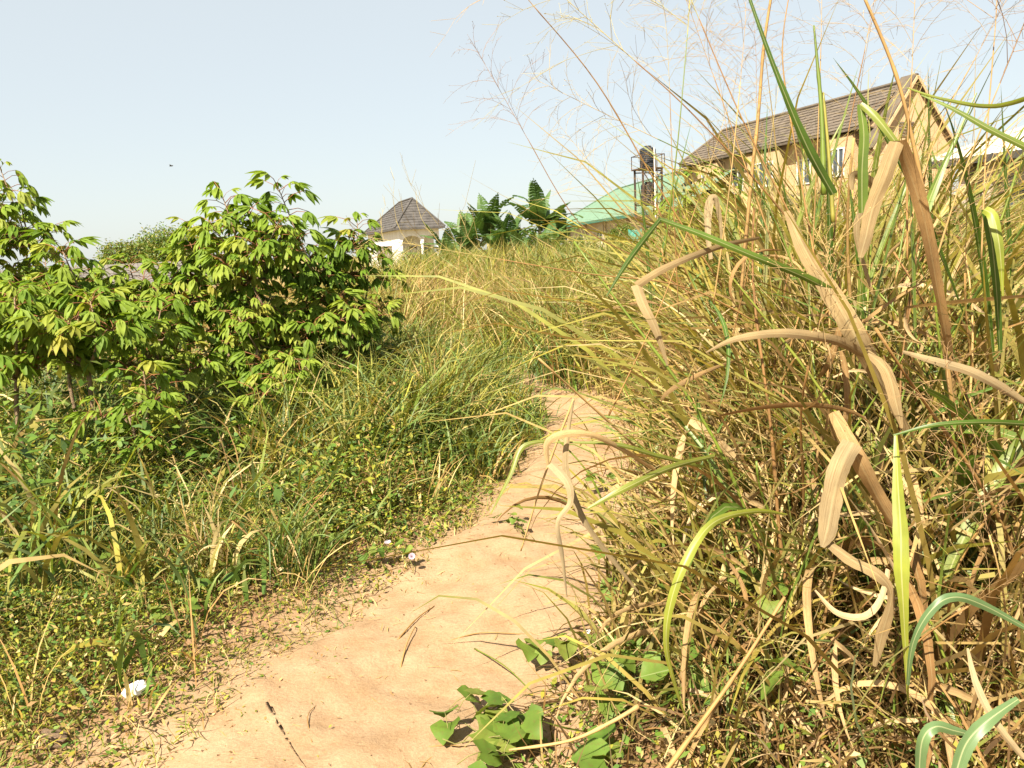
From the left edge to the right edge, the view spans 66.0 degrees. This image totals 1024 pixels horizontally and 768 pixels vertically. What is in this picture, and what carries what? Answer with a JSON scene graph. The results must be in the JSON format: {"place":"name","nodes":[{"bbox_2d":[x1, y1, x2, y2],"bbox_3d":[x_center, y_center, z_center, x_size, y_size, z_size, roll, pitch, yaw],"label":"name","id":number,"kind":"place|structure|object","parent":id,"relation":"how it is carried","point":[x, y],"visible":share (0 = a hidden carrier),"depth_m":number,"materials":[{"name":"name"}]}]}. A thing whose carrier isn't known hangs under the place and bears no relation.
{"place":"outdoors","nodes":[
{"label":"outdoors","id":0,"kind":"place"},
{"bbox_2d":[155,371,656,767],"bbox_3d":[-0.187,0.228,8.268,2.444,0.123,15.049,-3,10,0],"label":"path","id":1,"kind":"structure","parent":0,"point":[348,688],"depth_m":3.22,"materials":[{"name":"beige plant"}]},
{"bbox_2d":[400,626,414,666],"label":"dry stalk","id":2,"kind":"object","parent":1,"relation":"on","point":[406,646],"visible":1,"depth_m":3.26,"materials":[{"name":"beige plant"}]},
{"bbox_2d":[398,606,433,638],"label":"dry stalk","id":3,"kind":"object","parent":1,"relation":"on","point":[400,636],"visible":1,"depth_m":3.49,"materials":[{"name":"beige plant"}]},
{"bbox_2d":[428,745,466,746],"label":"dry stalk","id":4,"kind":"object","parent":1,"relation":"on","point":[446,745],"visible":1,"depth_m":2.62,"materials":[{"name":"beige plant"}]},
{"bbox_2d":[452,632,519,639],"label":"dry stalk","id":5,"kind":"object","parent":1,"relation":"on","point":[484,632],"visible":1,"depth_m":3.38,"materials":[{"name":"beige plant"}]},
{"bbox_2d":[429,685,543,767],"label":"creeping vine","id":6,"kind":"object","parent":1,"relation":"on","point":[493,739],"visible":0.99,"depth_m":2.59,"materials":[{"name":"green plant"}]},
{"bbox_2d":[474,648,529,689],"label":"dry stalk","id":7,"kind":"object","parent":1,"relation":"on","point":[499,662],"visible":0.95,"depth_m":3.10,"materials":[{"name":"beige plant"}]},
{"bbox_2d":[488,504,534,539],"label":"creeping vine","id":8,"kind":"object","parent":1,"relation":"on","point":[512,520],"visible":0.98,"depth_m":4.52,"materials":[{"name":"green plant"}]},
{"bbox_2d":[516,392,560,399],"bbox_3d":[0.244,0.137,8.679,0.600,0.050,0.170,-3,10,0],"label":"flat stone","id":9,"kind":"object","parent":1,"relation":"on","point":[554,393],"visible":0.2,"depth_m":8.66,"materials":[{"name":"beige stone"}]},
{"bbox_2d":[573,469,643,487],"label":"creeping vine","id":10,"kind":"object","parent":1,"relation":"on","point":[594,477],"visible":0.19,"depth_m":5.07,"materials":[{"name":"green plant"}]},
{"bbox_2d":[0,250,998,767],"bbox_3d":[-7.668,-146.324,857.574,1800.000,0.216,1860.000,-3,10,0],"label":"ground","id":11,"kind":"structure","parent":0,"point":[272,662],"depth_m":3.09,"materials":[{"name":"beige soil"}]},
{"bbox_2d":[0,248,39,352],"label":"cassava plant","id":12,"kind":"object","parent":11,"relation":"on","point":[5,272],"visible":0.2,"depth_m":6.87,"materials":[{"name":"green plant"}]},
{"bbox_2d":[0,159,83,414],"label":"cassava plant","id":13,"kind":"object","parent":11,"relation":"on","point":[10,235],"visible":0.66,"depth_m":7.04,"materials":[{"name":"green plant"}]},
{"bbox_2d":[0,488,83,555],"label":"grass tussock","id":14,"kind":"object","parent":11,"relation":"on","point":[22,523],"depth_m":4.18,"materials":[{"name":"green plant"}]},
{"bbox_2d":[20,250,81,380],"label":"cassava plant","id":15,"kind":"object","parent":11,"relation":"on","point":[45,263],"visible":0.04,"depth_m":8.39,"materials":[{"name":"green plant"}]},
{"bbox_2d":[34,728,69,751],"bbox_3d":[-1.532,1.188,2.626,0.105,0.087,0.085,-7,11,-23],"label":"stone","id":16,"kind":"object","parent":11,"relation":"on","point":[55,736],"visible":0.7,"depth_m":2.60,"materials":[{"name":"beige stone"}]},
{"bbox_2d":[5,440,100,479],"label":"creeping vine","id":17,"kind":"object","parent":11,"relation":"on","point":[38,443],"visible":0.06,"depth_m":5.37,"materials":[{"name":"green plant"}]},
{"bbox_2d":[0,281,114,459],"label":"cassava plant","id":18,"kind":"object","parent":11,"relation":"on","point":[25,307],"visible":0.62,"depth_m":5.06,"materials":[{"name":"green plant"}]},
{"bbox_2d":[6,448,115,531],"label":"grass tussock","id":19,"kind":"object","parent":11,"relation":"on","point":[88,503],"depth_m":4.53,"materials":[{"name":"green plant"}]},
{"bbox_2d":[0,229,147,442],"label":"cassava plant","id":20,"kind":"object","parent":11,"relation":"on","point":[56,281],"visible":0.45,"depth_m":6.02,"materials":[{"name":"green plant"}]},
{"bbox_2d":[0,287,158,468],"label":"cassava plant","id":21,"kind":"object","parent":11,"relation":"on","point":[65,334],"visible":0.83,"depth_m":5.14,"materials":[{"name":"green plant"}]},
{"bbox_2d":[0,261,214,286],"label":"block wall","id":22,"kind":"structure","parent":11,"relation":"on","point":[136,265],"depth_m":41.38,"materials":[{"name":"concrete"}]},
{"bbox_2d":[92,237,146,264],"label":"tree","id":23,"kind":"object","parent":11,"relation":"on","point":[123,248],"visible":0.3,"depth_m":59.68,"materials":[{"name":"green plant"}]},
{"bbox_2d":[58,253,192,407],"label":"cassava plant","id":24,"kind":"object","parent":11,"relation":"on","point":[119,277],"visible":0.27,"depth_m":6.30,"materials":[{"name":"green plant"}]},
{"bbox_2d":[62,360,196,480],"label":"cassava plant","id":25,"kind":"object","parent":11,"relation":"on","point":[121,412],"visible":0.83,"depth_m":4.91,"materials":[{"name":"green plant"}]},
{"bbox_2d":[121,680,146,698],"bbox_3d":[-1.377,1.118,2.881,0.058,0.057,0.097,5,12,38],"label":"crumpled cup","id":26,"kind":"object","parent":11,"relation":"on","point":[139,685],"visible":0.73,"depth_m":2.87,"materials":[{"name":"white plastic"}]},
{"bbox_2d":[66,428,227,470],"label":"creeping vine","id":27,"kind":"object","parent":11,"relation":"on","point":[72,468],"visible":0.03,"depth_m":5.49,"materials":[{"name":"green plant"}]},
{"bbox_2d":[86,294,226,449],"bbox_3d":[-2.641,0.012,5.859,0.900,1.344,1.052,4,12,34],"label":"cassava plant","id":28,"kind":"object","parent":11,"relation":"on","point":[180,333],"visible":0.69,"depth_m":5.80,"materials":[{"name":"green plant"}]},
{"bbox_2d":[89,471,237,549],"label":"grass tussock","id":29,"kind":"object","parent":11,"relation":"on","point":[161,524],"depth_m":4.15,"materials":[{"name":"green plant"}]},
{"bbox_2d":[126,221,219,263],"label":"tree","id":30,"kind":"object","parent":11,"relation":"on","point":[158,241],"visible":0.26,"depth_m":60.31,"materials":[{"name":"green plant"}]},
{"bbox_2d":[137,566,211,661],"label":"creeping vine","id":31,"kind":"object","parent":11,"relation":"on","point":[195,604],"visible":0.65,"depth_m":3.36,"materials":[{"name":"green plant"}]},
{"bbox_2d":[125,248,248,426],"bbox_3d":[-2.766,-0.273,6.652,1.120,1.727,1.022,-3,10,0],"label":"cassava plant","id":32,"kind":"object","parent":11,"relation":"on","point":[183,282],"visible":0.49,"depth_m":6.36,"materials":[{"name":"green plant"}]},
{"bbox_2d":[117,461,275,598],"bbox_3d":[-1.511,0.726,3.805,0.775,0.559,0.768,-3,10,0],"label":"grass tussock","id":33,"kind":"object","parent":11,"relation":"on","point":[209,536],"depth_m":3.82,"materials":[{"name":"green plant"}]},
{"bbox_2d":[181,284,256,331],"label":"cassava plant","id":34,"kind":"object","parent":11,"relation":"on","point":[211,304],"visible":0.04,"depth_m":7.83,"materials":[{"name":"green plant"}]},
{"bbox_2d":[195,420,269,471],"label":"cassava plant","id":35,"kind":"object","parent":11,"relation":"on","point":[238,444],"visible":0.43,"depth_m":5.37,"materials":[{"name":"green plant"}]},
{"bbox_2d":[177,289,318,391],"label":"cassava plant","id":36,"kind":"object","parent":11,"relation":"on","point":[231,349],"visible":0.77,"depth_m":6.25,"materials":[{"name":"green plant"}]},
{"bbox_2d":[151,170,385,360],"bbox_3d":[-2.035,-0.650,6.859,1.840,2.315,1.826,-3,10,0],"label":"cassava plant","id":37,"kind":"object","parent":11,"relation":"on","point":[266,245],"visible":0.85,"depth_m":6.57,"materials":[{"name":"green plant"}]},
{"bbox_2d":[217,347,326,420],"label":"cassava plant","id":38,"kind":"object","parent":11,"relation":"on","point":[312,364],"visible":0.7,"depth_m":5.95,"materials":[{"name":"green plant"}]},
{"bbox_2d":[0,294,575,767],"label":"creeping weeds","id":39,"kind":"object","parent":11,"relation":"on","point":[34,430],"visible":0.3,"depth_m":4.15,"materials":[{"name":"green plant"}]},
{"bbox_2d":[246,500,332,526],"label":"creeping vine","id":40,"kind":"object","parent":11,"relation":"on","point":[287,516],"visible":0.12,"depth_m":4.38,"materials":[{"name":"green plant"}]},
{"bbox_2d":[0,307,579,767],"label":"verge grass","id":41,"kind":"structure","parent":11,"relation":"on","point":[298,423],"depth_m":4.78,"materials":[{"name":"green plant"}]},
{"bbox_2d":[204,477,380,588],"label":"grass tussock","id":42,"kind":"object","parent":11,"relation":"on","point":[288,549],"depth_m":3.81,"materials":[{"name":"green plant"}]},
{"bbox_2d":[309,386,371,452],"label":"grass tussock","id":43,"kind":"object","parent":11,"relation":"on","point":[335,420],"depth_m":5.77,"materials":[{"name":"green plant"}]},
{"bbox_2d":[320,320,381,377],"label":"cassava plant","id":44,"kind":"object","parent":11,"relation":"on","point":[360,336],"visible":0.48,"depth_m":6.84,"materials":[{"name":"green plant"}]},
{"bbox_2d":[306,211,410,361],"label":"cassava plant","id":45,"kind":"object","parent":11,"relation":"on","point":[394,304],"visible":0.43,"depth_m":7.31,"materials":[{"name":"green plant"}]},
{"bbox_2d":[331,440,426,511],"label":"grass tussock","id":46,"kind":"object","parent":11,"relation":"on","point":[376,479],"depth_m":4.86,"materials":[{"name":"green plant"}]},
{"bbox_2d":[357,538,415,572],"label":"creeping vine","id":47,"kind":"object","parent":11,"relation":"on","point":[373,550],"visible":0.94,"depth_m":4.08,"materials":[{"name":"green plant"}]},
{"bbox_2d":[362,197,445,265],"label":"gatehouse","id":48,"kind":"object","parent":11,"relation":"on","point":[388,224],"visible":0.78,"depth_m":61.66,"materials":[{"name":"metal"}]},
{"bbox_2d":[378,246,391,261],"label":"window","id":49,"kind":"structure","parent":48,"relation":"in","point":[379,252],"depth_m":65.05,"materials":[{"name":"metal"}]},
{"bbox_2d":[409,246,416,260],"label":"door","id":50,"kind":"structure","parent":48,"relation":"in","point":[412,246],"depth_m":62.76,"materials":[{"name":"metal"}]},
{"bbox_2d":[424,244,431,254],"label":"window","id":51,"kind":"structure","parent":48,"relation":"in","point":[425,248],"depth_m":63.19,"materials":[{"name":"brown glass"}]},
{"bbox_2d":[381,359,477,425],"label":"grass tussock","id":52,"kind":"object","parent":11,"relation":"on","point":[434,379],"depth_m":6.59,"materials":[{"name":"green plant"}]},
{"bbox_2d":[406,222,488,257],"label":"banana plant","id":53,"kind":"object","parent":11,"relation":"on","point":[447,238],"visible":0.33,"depth_m":39.80,"materials":[{"name":"green plant"}]},
{"bbox_2d":[419,209,512,255],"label":"banana plant","id":54,"kind":"object","parent":11,"relation":"on","point":[460,233],"visible":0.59,"depth_m":39.89,"materials":[{"name":"green plant"}]},
{"bbox_2d":[451,192,513,250],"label":"banana plant","id":55,"kind":"object","parent":11,"relation":"on","point":[494,206],"visible":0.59,"depth_m":41.72,"materials":[{"name":"green plant"}]},
{"bbox_2d":[475,369,501,431],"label":"grass tussock","id":56,"kind":"object","parent":11,"relation":"on","point":[487,400],"depth_m":6.66,"materials":[{"name":"green plant"}]},
{"bbox_2d":[469,212,532,255],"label":"banana plant","id":57,"kind":"object","parent":11,"relation":"on","point":[496,238],"visible":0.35,"depth_m":38.75,"materials":[{"name":"green plant"}]},
{"bbox_2d":[481,209,537,246],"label":"banana plant","id":58,"kind":"object","parent":11,"relation":"on","point":[514,223],"visible":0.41,"depth_m":40.86,"materials":[{"name":"green plant"}]},
{"bbox_2d":[2,190,1023,356],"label":"meadow grass","id":59,"kind":"structure","parent":11,"relation":"on","point":[470,259],"depth_m":17.08,"materials":[{"name":"yellow plant"}]},
{"bbox_2d":[502,226,556,251],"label":"banana plant","id":60,"kind":"object","parent":11,"relation":"on","point":[532,233],"visible":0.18,"depth_m":37.87,"materials":[{"name":"green plant"}]},
{"bbox_2d":[503,178,583,235],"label":"banana plant","id":61,"kind":"object","parent":11,"relation":"on","point":[534,191],"visible":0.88,"depth_m":40.69,"materials":[{"name":"green plant"}]},
{"bbox_2d":[513,329,576,386],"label":"grass tussock","id":62,"kind":"object","parent":11,"relation":"on","point":[546,362],"depth_m":9.11,"materials":[{"name":"green plant"}]},
{"bbox_2d":[522,219,578,250],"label":"banana plant","id":63,"kind":"object","parent":11,"relation":"on","point":[554,235],"visible":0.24,"depth_m":39.27,"materials":[{"name":"green plant"}]},
{"bbox_2d":[523,208,583,245],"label":"banana plant","id":64,"kind":"object","parent":11,"relation":"on","point":[558,224],"visible":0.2,"depth_m":41.86,"materials":[{"name":"green plant"}]},
{"bbox_2d":[516,625,663,664],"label":"creeping vine","id":65,"kind":"object","parent":11,"relation":"on","point":[531,651],"visible":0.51,"depth_m":3.04,"materials":[{"name":"green plant"}]},
{"bbox_2d":[604,224,642,245],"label":"shrub","id":66,"kind":"object","parent":11,"relation":"on","point":[620,229],"visible":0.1,"depth_m":34.04,"materials":[{"name":"green plant"}]},
{"bbox_2d":[538,281,709,508],"bbox_3d":[1.017,0.080,4.949,1.532,1.500,1.439,5,12,38],"label":"grass tussock","id":67,"kind":"object","parent":11,"relation":"on","point":[628,443],"depth_m":5.01,"materials":[{"name":"plant"}]},
{"bbox_2d":[628,229,641,238],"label":"teal gate","id":68,"kind":"structure","parent":11,"relation":"on","point":[634,232],"depth_m":32.94,"materials":[{"name":"metal"}]},
{"bbox_2d":[259,227,1023,394],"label":"tall grass","id":69,"kind":"structure","parent":11,"relation":"on","point":[417,303],"depth_m":10.18,"materials":[{"name":"yellow plant"}]},
{"bbox_2d":[631,148,664,230],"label":"water tower","id":70,"kind":"structure","parent":11,"relation":"on","point":[654,184],"depth_m":35.69,"materials":[{"name":"metal"}]},
{"bbox_2d":[639,145,655,167],"bbox_3d":[6.182,-10.331,35.906,0.740,0.990,0.740,-5,10,-11],"label":"water tank","id":71,"kind":"object","parent":70,"relation":"on","point":[650,159],"visible":0.62,"depth_m":35.61,"materials":[{"name":"black plastic"}]},
{"bbox_2d":[641,181,654,201],"bbox_3d":[6.262,-8.802,36.171,0.700,0.929,0.700,-5,10,-11],"label":"water tank","id":72,"kind":"object","parent":70,"relation":"on","point":[647,187],"visible":0.41,"depth_m":35.88,"materials":[{"name":"black plastic"}]},
{"bbox_2d":[562,168,734,244],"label":"green roofed building","id":73,"kind":"structure","parent":11,"relation":"on","point":[590,217],"depth_m":62.46,"materials":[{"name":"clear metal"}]},
{"bbox_2d":[277,4,1023,767],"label":"tall grass","id":74,"kind":"structure","parent":11,"relation":"on","point":[1013,314],"depth_m":2.86,"materials":[{"name":"yellow plant"}]},
{"bbox_2d":[581,223,723,415],"bbox_3d":[1.641,-0.460,6.567,1.929,1.762,2.027,-10,12,-34],"label":"grass tussock","id":75,"kind":"object","parent":11,"relation":"on","point":[650,334],"depth_m":6.70,"materials":[{"name":"plant"}]},
{"bbox_2d":[571,620,751,767],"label":"creeping vine","id":76,"kind":"object","parent":11,"relation":"on","point":[595,754],"visible":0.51,"depth_m":2.44,"materials":[{"name":"green plant"}]},
{"bbox_2d":[589,512,761,617],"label":"creeping vine","id":77,"kind":"object","parent":11,"relation":"on","point":[604,587],"visible":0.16,"depth_m":3.25,"materials":[{"name":"green plant"}]},
{"bbox_2d":[341,0,1023,538],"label":"grass tussock","id":78,"kind":"object","parent":11,"relation":"on","point":[817,212],"depth_m":3.42,"materials":[{"name":"plant"}]},
{"bbox_2d":[649,166,746,247],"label":"cassava plant","id":79,"kind":"object","parent":11,"relation":"on","point":[689,191],"visible":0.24,"depth_m":10.93,"materials":[{"name":"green plant"}]},
{"bbox_2d":[594,547,814,767],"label":"creeping vine","id":80,"kind":"object","parent":11,"relation":"on","point":[768,608],"visible":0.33,"depth_m":2.38,"materials":[{"name":"green plant"}]},
{"bbox_2d":[490,161,936,616],"bbox_3d":[0.911,0.211,3.087,2.017,2.168,2.373,-3,10,0],"label":"grass tussock","id":81,"kind":"object","parent":11,"relation":"on","point":[563,476],"depth_m":2.11,"materials":[{"name":"plant"}]},
{"bbox_2d":[514,0,916,428],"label":"grass tussock","id":82,"kind":"object","parent":11,"relation":"on","point":[736,222],"depth_m":3.52,"materials":[{"name":"beige plant"}]},
{"bbox_2d":[695,194,766,247],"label":"cassava plant","id":83,"kind":"object","parent":11,"relation":"on","point":[733,216],"visible":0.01,"depth_m":10.15,"materials":[{"name":"green plant"}]},
{"bbox_2d":[464,427,1023,767],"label":"dead litter","id":84,"kind":"object","parent":11,"relation":"on","point":[860,761],"visible":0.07,"depth_m":2.18,"materials":[{"name":"brown plant"}]},
{"bbox_2d":[481,0,1023,414],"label":"grass tussock","id":85,"kind":"object","parent":11,"relation":"on","point":[711,200],"depth_m":2.54,"materials":[{"name":"beige plant"}]},
{"bbox_2d":[498,0,1023,712],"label":"grass tussock","id":86,"kind":"object","parent":11,"relation":"on","point":[894,152],"depth_m":2.23,"materials":[{"name":"beige plant"}]},
{"bbox_2d":[509,133,1023,767],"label":"grass tussock","id":87,"kind":"object","parent":11,"relation":"on","point":[849,453],"depth_m":2.23,"materials":[{"name":"plant"}]},
{"bbox_2d":[588,249,1023,767],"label":"grass tussock","id":88,"kind":"object","parent":11,"relation":"on","point":[786,711],"depth_m":2.17,"materials":[{"name":"plant"}]},
{"bbox_2d":[607,0,1023,727],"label":"grass tussock","id":89,"kind":"object","parent":11,"relation":"on","point":[865,110],"depth_m":2.08,"materials":[{"name":"plant"}]},
{"bbox_2d":[675,73,956,222],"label":"orange building","id":90,"kind":"structure","parent":11,"relation":"on","point":[833,116],"depth_m":36.82,"materials":[{"name":"painted plaster"},{"name":"brown roof shingles"},{"name":"glass"}]},
{"bbox_2d":[732,172,742,193],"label":"window","id":91,"kind":"structure","parent":90,"relation":"in","point":[734,173],"depth_m":43.59,"materials":[{"name":"grey glass"}]},
{"bbox_2d":[753,160,772,187],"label":"window","id":92,"kind":"structure","parent":90,"relation":"in","point":[760,165],"depth_m":40.72,"materials":[{"name":"grey glass"}]},
{"bbox_2d":[796,158,810,184],"bbox_3d":[14.212,-10.333,38.396,0.070,1.200,1.000,-6,10,-18],"label":"window","id":93,"kind":"structure","parent":90,"relation":"in","point":[804,173],"depth_m":38.34,"materials":[{"name":"white glass"}]},
{"bbox_2d":[831,147,844,176],"bbox_3d":[14.650,-10.018,35.706,0.070,1.250,1.100,-6,10,-18],"label":"window","id":94,"kind":"structure","parent":90,"relation":"in","point":[839,151],"depth_m":35.49,"materials":[{"name":"white glass"}]},
{"bbox_2d":[612,140,1023,767],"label":"grass tussock","id":95,"kind":"object","parent":11,"relation":"on","point":[978,730],"depth_m":2.22,"materials":[{"name":"plant"}]},
{"bbox_2d":[789,550,900,676],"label":"creeping vine","id":96,"kind":"object","parent":11,"relation":"on","point":[872,554],"visible":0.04,"depth_m":2.55,"materials":[{"name":"green plant"}]},
{"bbox_2d":[729,280,1023,767],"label":"grass tussock","id":97,"kind":"object","parent":11,"relation":"on","point":[948,702],"depth_m":1.98,"materials":[{"name":"green plant"}]},
{"bbox_2d":[806,0,1023,364],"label":"grass tussock","id":98,"kind":"object","parent":11,"relation":"on","point":[991,225],"depth_m":1.94,"materials":[{"name":"green plant"}]},
{"bbox_2d":[877,122,1018,292],"bbox_3d":[2.703,-0.434,5.436,2.077,2.742,2.443,-12,14,-43],"label":"grass tussock","id":99,"kind":"object","parent":11,"relation":"on","point":[974,189],"depth_m":5.15,"materials":[{"name":"plant"}]},
{"bbox_2d":[931,126,1023,214],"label":"bungalow","id":100,"kind":"object","parent":11,"relation":"on","point":[992,151],"visible":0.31,"depth_m":22.65,"materials":[{"name":"white paint"}]},
{"bbox_2d":[1003,185,1023,213],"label":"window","id":101,"kind":"structure","parent":100,"relation":"in","point":[1017,198],"depth_m":22.32,"materials":[{"name":"grey glass"}]},
{"bbox_2d":[0,0,1023,269],"label":"sky","id":102,"kind":"structure","parent":0,"point":[99,99],"materials":[{"name":"blue"}]}
]}

